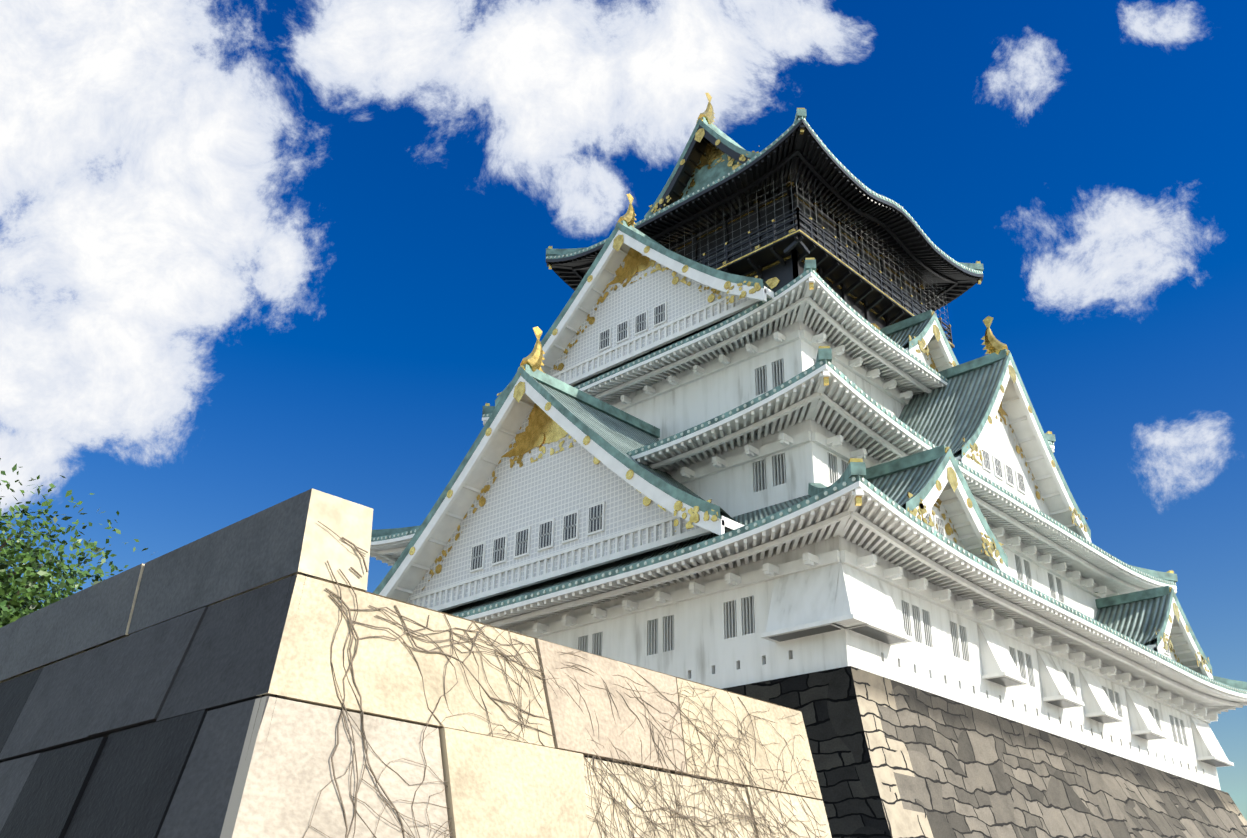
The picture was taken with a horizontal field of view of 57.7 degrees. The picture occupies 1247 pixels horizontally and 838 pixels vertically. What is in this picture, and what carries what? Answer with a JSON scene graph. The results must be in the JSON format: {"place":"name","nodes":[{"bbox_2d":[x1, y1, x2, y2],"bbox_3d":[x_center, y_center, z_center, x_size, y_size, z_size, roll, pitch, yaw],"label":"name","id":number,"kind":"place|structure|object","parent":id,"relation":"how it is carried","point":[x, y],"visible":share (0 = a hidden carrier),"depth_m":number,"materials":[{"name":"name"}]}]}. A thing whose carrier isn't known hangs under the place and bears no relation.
{"place":"outdoors","nodes":[
{"label":"outdoors","id":0,"kind":"place"},
{"bbox_2d":[0,0,1246,820],"label":"sky","id":1,"kind":"structure","parent":0,"point":[428,287],"materials":[{"name":"blue"}]},
{"bbox_2d":[723,666,891,837],"bbox_3d":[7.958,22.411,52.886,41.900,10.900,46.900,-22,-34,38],"label":"stone foundation wall","id":2,"kind":"structure","parent":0,"point":[825,702],"depth_m":33.24,"materials":[{"name":"grey stone"}]},
{"label":"ground","id":3,"kind":"structure","parent":0,"visible":0},
{"bbox_2d":[0,496,103,625],"bbox_3d":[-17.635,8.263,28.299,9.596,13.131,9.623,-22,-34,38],"label":"tree","id":4,"kind":"object","parent":3,"relation":"on","point":[25,548],"depth_m":29.34,"materials":[{"name":"green plant"}]},
{"bbox_2d":[0,458,147,627],"bbox_3d":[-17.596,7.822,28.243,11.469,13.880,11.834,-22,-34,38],"label":"tree","id":5,"kind":"object","parent":3,"relation":"on","point":[50,598],"depth_m":28.97,"materials":[{"name":"green plant"}]},
{"bbox_2d":[0,572,831,837],"bbox_3d":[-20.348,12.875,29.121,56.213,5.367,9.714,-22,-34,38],"label":"lit wall","id":6,"kind":"structure","parent":3,"relation":"on","point":[500,785],"depth_m":11.86,"materials":[{"name":"stone"}]},
{"bbox_2d":[0,574,296,837],"bbox_3d":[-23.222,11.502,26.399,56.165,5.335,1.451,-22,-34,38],"label":"stone wall","id":7,"kind":"structure","parent":6,"relation":"attached to","point":[167,706],"depth_m":11.76,"materials":[{"name":"grey stone"}]},
{"bbox_2d":[0,489,372,681],"bbox_3d":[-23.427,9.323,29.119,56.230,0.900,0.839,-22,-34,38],"label":"stone block","id":8,"kind":"structure","parent":6,"relation":"on","point":[350,521],"depth_m":11.68,"materials":[{"name":"stone"}]},
{"bbox_2d":[0,489,311,680],"bbox_3d":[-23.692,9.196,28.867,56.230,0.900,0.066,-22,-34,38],"label":"stone parapet","id":9,"kind":"structure","parent":8,"relation":"attached to","point":[256,550],"depth_m":13.20,"materials":[{"name":"grey stone"}]},
{"bbox_2d":[42,575,744,786],"bbox_3d":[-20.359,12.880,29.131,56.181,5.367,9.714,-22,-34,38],"label":"wall joints","id":10,"kind":"object","parent":6,"relation":"attached to","point":[439,728],"depth_m":13.20,"materials":[{"name":"black"}]},
{"bbox_2d":[303,521,826,837],"bbox_3d":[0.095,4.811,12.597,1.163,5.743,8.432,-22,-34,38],"label":"vines","id":11,"kind":"object","parent":6,"relation":"attached to","point":[350,620],"visible":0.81,"depth_m":12.96,"materials":[{"name":"brown plant"}]},
{"bbox_2d":[851,666,1246,837],"bbox_3d":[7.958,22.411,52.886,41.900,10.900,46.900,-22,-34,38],"label":"stone foundation wall","id":12,"kind":"structure","parent":3,"relation":"on","point":[943,767],"depth_m":38.32,"materials":[{"name":"stone"}]},
{"bbox_2d":[370,119,1246,789],"bbox_3d":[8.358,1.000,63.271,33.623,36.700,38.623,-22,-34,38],"label":"castle","id":13,"kind":"structure","parent":12,"relation":"on","point":[876,524],"depth_m":48.07,"materials":[{"name":"white paint"}]},
{"bbox_2d":[405,251,750,607],"bbox_3d":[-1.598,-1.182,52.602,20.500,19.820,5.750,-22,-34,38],"label":"gable wall","id":14,"kind":"structure","parent":13,"relation":"attached to","point":[555,486],"depth_m":49.27,"materials":[{"name":"white paint"}]},
{"bbox_2d":[664,165,948,334],"bbox_3d":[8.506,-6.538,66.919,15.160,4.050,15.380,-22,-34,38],"label":"balcony lattice","id":15,"kind":"object","parent":13,"relation":"attached to","point":[816,235],"visible":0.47,"depth_m":60.28,"materials":[{"name":"black wood"}]},
{"bbox_2d":[371,109,1246,693],"bbox_3d":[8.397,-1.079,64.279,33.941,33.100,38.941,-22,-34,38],"label":"roof trim","id":16,"kind":"structure","parent":13,"relation":"attached to","point":[715,173],"depth_m":50.91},
{"bbox_2d":[373,118,1246,692],"bbox_3d":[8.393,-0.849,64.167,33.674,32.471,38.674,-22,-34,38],"label":"roof eave tiles","id":17,"kind":"object","parent":13,"relation":"attached to","point":[853,478],"visible":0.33,"depth_m":45.78,"materials":[{"name":"green tile"}]},
{"bbox_2d":[409,93,1211,673],"bbox_3d":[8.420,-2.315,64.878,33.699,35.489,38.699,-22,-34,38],"label":"gold ornaments","id":18,"kind":"object","parent":13,"relation":"attached to","point":[543,427],"visible":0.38,"depth_m":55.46},
{"bbox_2d":[379,131,1244,689],"bbox_3d":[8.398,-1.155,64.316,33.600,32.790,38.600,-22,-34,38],"label":"roof","id":19,"kind":"structure","parent":13,"relation":"attached to","point":[951,413],"depth_m":51.49,"materials":[{"name":"green tile"}]},
{"bbox_2d":[471,304,1187,746],"bbox_3d":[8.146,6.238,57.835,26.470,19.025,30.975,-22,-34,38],"label":"windows","id":20,"kind":"structure","parent":13,"relation":"attached to","point":[729,606],"depth_m":43.53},
{"bbox_2d":[471,201,1229,766],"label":"window bars","id":21,"kind":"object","parent":13,"relation":"attached to","point":[891,639],"visible":0.17,"depth_m":47.84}
]}

